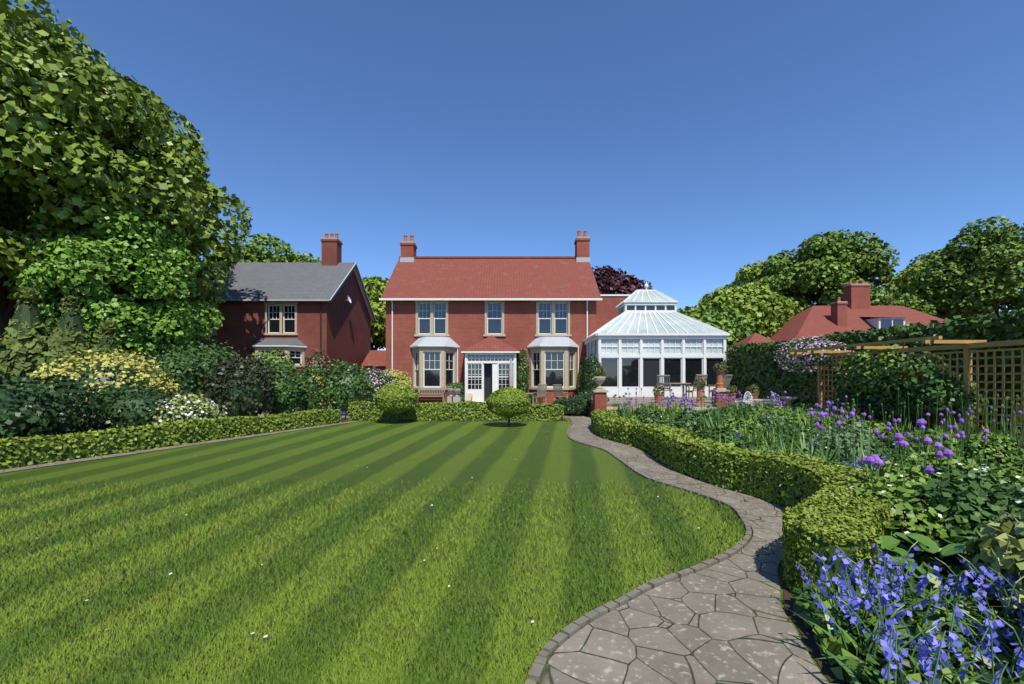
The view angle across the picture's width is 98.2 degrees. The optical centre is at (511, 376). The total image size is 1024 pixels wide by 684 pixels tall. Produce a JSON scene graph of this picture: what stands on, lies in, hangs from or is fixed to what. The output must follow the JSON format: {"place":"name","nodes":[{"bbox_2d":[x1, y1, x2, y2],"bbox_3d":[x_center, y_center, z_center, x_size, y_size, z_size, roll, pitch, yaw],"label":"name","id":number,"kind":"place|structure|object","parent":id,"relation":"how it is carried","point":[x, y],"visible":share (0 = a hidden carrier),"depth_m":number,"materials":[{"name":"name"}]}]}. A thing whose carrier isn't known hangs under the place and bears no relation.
{"place":"outdoors","nodes":[
{"label":"outdoors","id":0,"kind":"place"},
{"bbox_2d":[0,418,358,472],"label":"edging","id":1,"kind":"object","parent":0,"point":[93,458],"depth_m":8.96,"materials":[{"name":"grey stone"}]},
{"bbox_2d":[0,285,50,380],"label":"conifer","id":2,"kind":"object","parent":1,"relation":"on","point":[26,334],"visible":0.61,"depth_m":15.09,"materials":[{"name":"green plant"}]},
{"bbox_2d":[33,295,95,371],"bbox_3d":[-15.590,-0.707,15.737,1.995,4.413,1.947,0,0,0],"label":"conifer","id":3,"kind":"object","parent":1,"relation":"on","point":[70,335],"visible":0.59,"depth_m":15.39,"materials":[{"name":"green plant"}]},
{"bbox_2d":[85,320,124,362],"bbox_3d":[-14.523,-0.281,15.859,1.702,3.577,1.746,0,0,0],"label":"conifer","id":4,"kind":"object","parent":1,"relation":"on","point":[107,341],"visible":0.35,"depth_m":15.74,"materials":[{"name":"green plant"}]},
{"bbox_2d":[9,209,224,356],"bbox_3d":[-17.169,-2.667,19.268,6.853,8.642,6.820,0,0,0],"label":"maple tree","id":5,"kind":"object","parent":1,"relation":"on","point":[147,256],"visible":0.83,"depth_m":17.89,"materials":[{"name":"green plant"}]},
{"bbox_2d":[0,0,252,337],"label":"tree","id":6,"kind":"object","parent":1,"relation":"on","point":[78,130],"visible":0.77,"depth_m":17.87,"materials":[{"name":"green plant"}]},
{"bbox_2d":[127,354,187,375],"bbox_3d":[-18.147,0.324,17.197,11.991,2.480,1.500,0,0,0],"label":"yew hedge","id":7,"kind":"object","parent":1,"relation":"on","point":[146,356],"visible":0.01,"depth_m":16.71,"materials":[{"name":"green plant"}]},
{"bbox_2d":[0,408,340,469],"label":"hedge","id":8,"kind":"object","parent":1,"relation":"on","point":[15,452],"visible":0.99,"depth_m":9.11,"materials":[{"name":"green plant"}]},
{"bbox_2d":[0,339,412,438],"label":"border shrubs","id":9,"kind":"object","parent":1,"relation":"on","point":[101,392],"visible":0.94,"depth_m":12.28,"materials":[{"name":"green plant"}]},
{"bbox_2d":[0,418,830,683],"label":"lawn","id":10,"kind":"structure","parent":0,"point":[495,452],"depth_m":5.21,"materials":[{"name":"green plant"}]},
{"bbox_2d":[85,465,699,637],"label":"lawn daisies","id":11,"kind":"object","parent":10,"relation":"on","point":[423,560],"visible":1,"depth_m":2.91,"materials":[{"name":"white plant"}]},
{"bbox_2d":[373,382,418,422],"bbox_3d":[-3.752,0.837,14.402,1.396,1.329,1.391,0,0,-30],"label":"topiary","id":12,"kind":"object","parent":10,"relation":"on","point":[398,398],"visible":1,"depth_m":13.94,"materials":[{"name":"green plant"}]},
{"bbox_2d":[486,387,530,425],"bbox_3d":[-0.105,0.898,13.460,1.327,1.207,1.340,0,0,-28],"label":"topiary","id":13,"kind":"object","parent":10,"relation":"on","point":[508,402],"visible":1,"depth_m":13.01,"materials":[{"name":"green plant"}]},
{"bbox_2d":[258,402,590,420],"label":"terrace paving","id":14,"kind":"structure","parent":0,"point":[564,415],"depth_m":15.17,"materials":[{"name":"stone"}]},
{"bbox_2d":[417,388,444,402],"bbox_3d":[-4.500,1.050,24.585,1.520,0.900,0.530,0,0,0],"label":"teak bench","id":15,"kind":"object","parent":14,"relation":"on","point":[443,393],"visible":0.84,"depth_m":24.81,"materials":[{"name":"brown wood"}]},
{"bbox_2d":[347,401,563,420],"bbox_3d":[-1.951,1.189,15.553,7.570,0.700,0.899,0,0,0],"label":"hedge","id":16,"kind":"object","parent":14,"relation":"on","point":[370,410],"visible":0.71,"depth_m":15.21,"materials":[{"name":"green plant"}]},
{"bbox_2d":[447,388,485,402],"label":"planters","id":17,"kind":"object","parent":14,"relation":"on","point":[452,398],"visible":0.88,"depth_m":23.81,"materials":[{"name":"white stone"}]},
{"bbox_2d":[446,382,461,387],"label":"planter plants","id":18,"kind":"object","parent":17,"relation":"on","point":[451,385],"visible":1,"depth_m":23.58,"materials":[{"name":"green plant"}]},
{"bbox_2d":[379,230,630,402],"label":"house","id":19,"kind":"structure","parent":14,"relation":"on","point":[474,324],"depth_m":25.90,"materials":[{"name":"brick"}]},
{"bbox_2d":[509,359,512,386],"bbox_3d":[-0.050,0.225,24.200,0.440,2.550,0.440,0,0,0],"label":"closed parasol","id":20,"kind":"object","parent":14,"relation":"on","point":[511,375],"visible":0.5,"depth_m":24.11,"materials":[{"name":"white fabric"}]},
{"bbox_2d":[527,393,534,403],"bbox_3d":[0.950,1.200,24.600,0.600,0.600,0.592,0,0,0],"label":"teak table","id":21,"kind":"object","parent":14,"relation":"on","point":[532,394],"visible":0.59,"depth_m":24.35,"materials":[{"name":"grey wood"}]},
{"bbox_2d":[455,348,608,415],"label":"climbing plants","id":22,"kind":"object","parent":14,"relation":"on","point":[577,404],"visible":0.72,"depth_m":21.52,"materials":[{"name":"green plant"}]},
{"bbox_2d":[532,384,546,403],"bbox_3d":[1.528,0.944,24.216,0.605,1.113,0.758,0,0,-20],"label":"teak chair","id":23,"kind":"object","parent":14,"relation":"on","point":[542,390],"visible":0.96,"depth_m":23.99,"materials":[{"name":"grey wood"}]},
{"bbox_2d":[553,384,567,400],"bbox_3d":[2.636,0.955,24.294,0.605,1.089,0.827,0,0,30],"label":"teak chair","id":24,"kind":"object","parent":14,"relation":"on","point":[560,393],"visible":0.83,"depth_m":24.09,"materials":[{"name":"grey wood"}]},
{"bbox_2d":[583,281,729,396],"bbox_3d":[7.450,-1.925,24.560,6.620,6.850,5.440,0,0,0],"label":"conservatory","id":25,"kind":"object","parent":14,"relation":"on","point":[643,339],"visible":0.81,"depth_m":22.08,"materials":[{"name":"white glass"}]},
{"bbox_2d":[657,375,670,399],"bbox_3d":[6.550,0.463,19.169,0.605,1.075,0.860,0,0,20],"label":"teak chair","id":26,"kind":"object","parent":14,"relation":"on","point":[664,376],"visible":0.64,"depth_m":18.89,"materials":[{"name":"grey wood"}]},
{"bbox_2d":[658,383,690,398],"bbox_3d":[7.400,0.640,20.300,1.300,0.720,0.792,0,0,0],"label":"teak table","id":27,"kind":"object","parent":14,"relation":"on","point":[683,384],"visible":0.67,"depth_m":19.95,"materials":[{"name":"grey wood"}]},
{"bbox_2d":[593,362,759,395],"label":"potted plants","id":28,"kind":"object","parent":14,"relation":"on","point":[599,372],"visible":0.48,"depth_m":16.83,"materials":[{"name":"green plant"}]},
{"bbox_2d":[571,370,786,416],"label":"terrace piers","id":29,"kind":"structure","parent":14,"relation":"on","point":[600,399],"depth_m":16.60,"materials":[{"name":"brick"}]},
{"bbox_2d":[685,374,707,400],"bbox_3d":[7.816,0.449,18.795,0.605,1.102,0.792,0,0,-10],"label":"teak chair","id":30,"kind":"object","parent":14,"relation":"on","point":[704,376],"visible":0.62,"depth_m":18.59,"materials":[{"name":"grey wood"}]},
{"bbox_2d":[708,375,732,399],"bbox_3d":[9.069,0.455,19.298,0.605,1.089,0.827,0,0,-35],"label":"teak chair","id":31,"kind":"object","parent":14,"relation":"on","point":[727,380],"visible":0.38,"depth_m":19.12,"materials":[{"name":"grey wood"}]},
{"bbox_2d":[6,0,1023,349],"label":"sky","id":32,"kind":"structure","parent":0,"point":[692,143],"materials":[{"name":"blue"}]},
{"bbox_2d":[525,417,827,683],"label":"stone path","id":33,"kind":"structure","parent":0,"point":[725,621],"depth_m":2.65,"materials":[{"name":"stone"}]},
{"bbox_2d":[614,441,1015,683],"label":"bed soil","id":34,"kind":"structure","parent":0,"point":[810,641],"depth_m":2.57,"materials":[{"name":"brown soil"}]},
{"bbox_2d":[591,409,892,595],"bbox_3d":[2.823,1.235,8.234,1.809,0.603,10.882,0,0,0],"label":"hedge","id":35,"kind":"object","parent":34,"relation":"on","point":[827,514],"visible":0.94,"depth_m":4.50,"materials":[{"name":"green plant"}]},
{"bbox_2d":[735,392,751,405],"bbox_3d":[8.078,1.020,15.505,0.486,0.963,0.460,0,0,-10],"label":"white chair","id":36,"kind":"object","parent":34,"relation":"on","point":[750,396],"visible":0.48,"depth_m":15.49,"materials":[{"name":"silver metal"}]},
{"bbox_2d":[761,393,779,407],"bbox_3d":[8.694,1.021,14.922,0.467,0.963,0.491,0,0,0],"label":"white chair","id":37,"kind":"object","parent":34,"relation":"on","point":[773,400],"visible":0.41,"depth_m":14.72,"materials":[{"name":"silver metal"}]},
{"bbox_2d":[771,392,783,407],"bbox_3d":[9.422,1.020,15.605,0.486,0.963,0.460,0,0,10],"label":"white chair","id":38,"kind":"object","parent":34,"relation":"on","point":[775,400],"visible":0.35,"depth_m":15.63,"materials":[{"name":"silver metal"}]},
{"bbox_2d":[779,397,799,404],"bbox_3d":[9.950,1.110,15.900,0.640,0.780,0.624,0,0,0],"label":"bird bath","id":39,"kind":"object","parent":34,"relation":"on","point":[790,400],"visible":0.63,"depth_m":15.74,"materials":[{"name":"grey stone"}]},
{"bbox_2d":[613,387,1023,683],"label":"flower bed plants","id":40,"kind":"object","parent":34,"relation":"on","point":[956,500],"visible":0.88,"depth_m":3.25,"materials":[{"name":"green plant"}]},
{"bbox_2d":[724,305,1023,431],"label":"beech hedge","id":41,"kind":"object","parent":34,"relation":"on","point":[751,363],"visible":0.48,"depth_m":12.03,"materials":[{"name":"green plant"}]},
{"bbox_2d":[789,336,1023,440],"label":"trellis pergola","id":42,"kind":"object","parent":34,"relation":"on","point":[966,346],"visible":0.37,"depth_m":9.07,"materials":[{"name":"brown wood"}]},
{"bbox_2d":[773,336,988,428],"bbox_3d":[9.661,0.042,12.196,1.970,2.792,6.703,0,0,0],"label":"climbing shrub","id":43,"kind":"object","parent":42,"relation":"attached to","point":[883,392],"visible":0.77,"depth_m":10.67,"materials":[{"name":"green plant"}]},
{"label":"ground","id":44,"kind":"structure","parent":0,"visible":0},
{"bbox_2d":[0,167,37,235],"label":"tree","id":45,"kind":"object","parent":44,"relation":"on","point":[22,217],"visible":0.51,"depth_m":20.61,"materials":[{"name":"green plant"}]},
{"bbox_2d":[199,233,320,262],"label":"tree","id":46,"kind":"object","parent":44,"relation":"on","point":[254,249],"visible":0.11,"depth_m":45.59,"materials":[{"name":"green plant"}]},
{"bbox_2d":[170,233,385,379],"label":"house","id":47,"kind":"structure","parent":44,"relation":"on","point":[298,311],"depth_m":28.73,"materials":[{"name":"brick"}]},
{"bbox_2d":[361,275,388,349],"bbox_3d":[-13.581,-3.899,42.102,10.118,11.067,10.063,0,0,0],"label":"tree","id":48,"kind":"object","parent":44,"relation":"on","point":[375,286],"visible":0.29,"depth_m":38.94,"materials":[{"name":"green plant"}]},
{"bbox_2d":[592,265,653,293],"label":"tree","id":49,"kind":"object","parent":44,"relation":"on","point":[610,280],"visible":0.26,"depth_m":41.06,"materials":[{"name":"purple plant"}]},
{"bbox_2d":[676,304,760,346],"bbox_3d":[16.719,-2.462,40.076,9.949,8.263,10.878,0,0,0],"label":"tree","id":50,"kind":"object","parent":44,"relation":"on","point":[738,328],"visible":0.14,"depth_m":37.16,"materials":[{"name":"green plant"}]},
{"bbox_2d":[726,347,739,374],"bbox_3d":[20.513,-0.073,25.155,19.453,3.332,1.800,0,0,0],"label":"beech hedge","id":51,"kind":"object","parent":44,"relation":"on","point":[728,360],"visible":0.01,"depth_m":24.56,"materials":[{"name":"green plant"}]},
{"bbox_2d":[694,282,803,338],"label":"tree","id":52,"kind":"object","parent":44,"relation":"on","point":[766,310],"visible":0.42,"depth_m":41.55,"materials":[{"name":"green plant"}]},
{"bbox_2d":[701,260,815,304],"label":"tree","id":53,"kind":"object","parent":44,"relation":"on","point":[752,273],"visible":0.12,"depth_m":54.16,"materials":[{"name":"green plant"}]},
{"bbox_2d":[757,229,899,315],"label":"tree","id":54,"kind":"object","parent":44,"relation":"on","point":[830,266],"visible":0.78,"depth_m":46.16,"materials":[{"name":"green plant"}]},
{"bbox_2d":[729,281,944,350],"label":"house","id":55,"kind":"structure","parent":44,"relation":"on","point":[854,310],"depth_m":38.63,"materials":[{"name":"tile"}]},
{"bbox_2d":[879,292,954,321],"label":"tree","id":56,"kind":"object","parent":44,"relation":"on","point":[913,302],"visible":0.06,"depth_m":50.87,"materials":[{"name":"green plant"}]},
{"bbox_2d":[882,246,1020,322],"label":"tree","id":57,"kind":"object","parent":44,"relation":"on","point":[904,280],"visible":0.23,"depth_m":54.17,"materials":[{"name":"green plant"}]},
{"bbox_2d":[906,215,1023,317],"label":"tree","id":58,"kind":"object","parent":44,"relation":"on","point":[972,293],"visible":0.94,"depth_m":48.56,"materials":[{"name":"green plant"}]}
]}

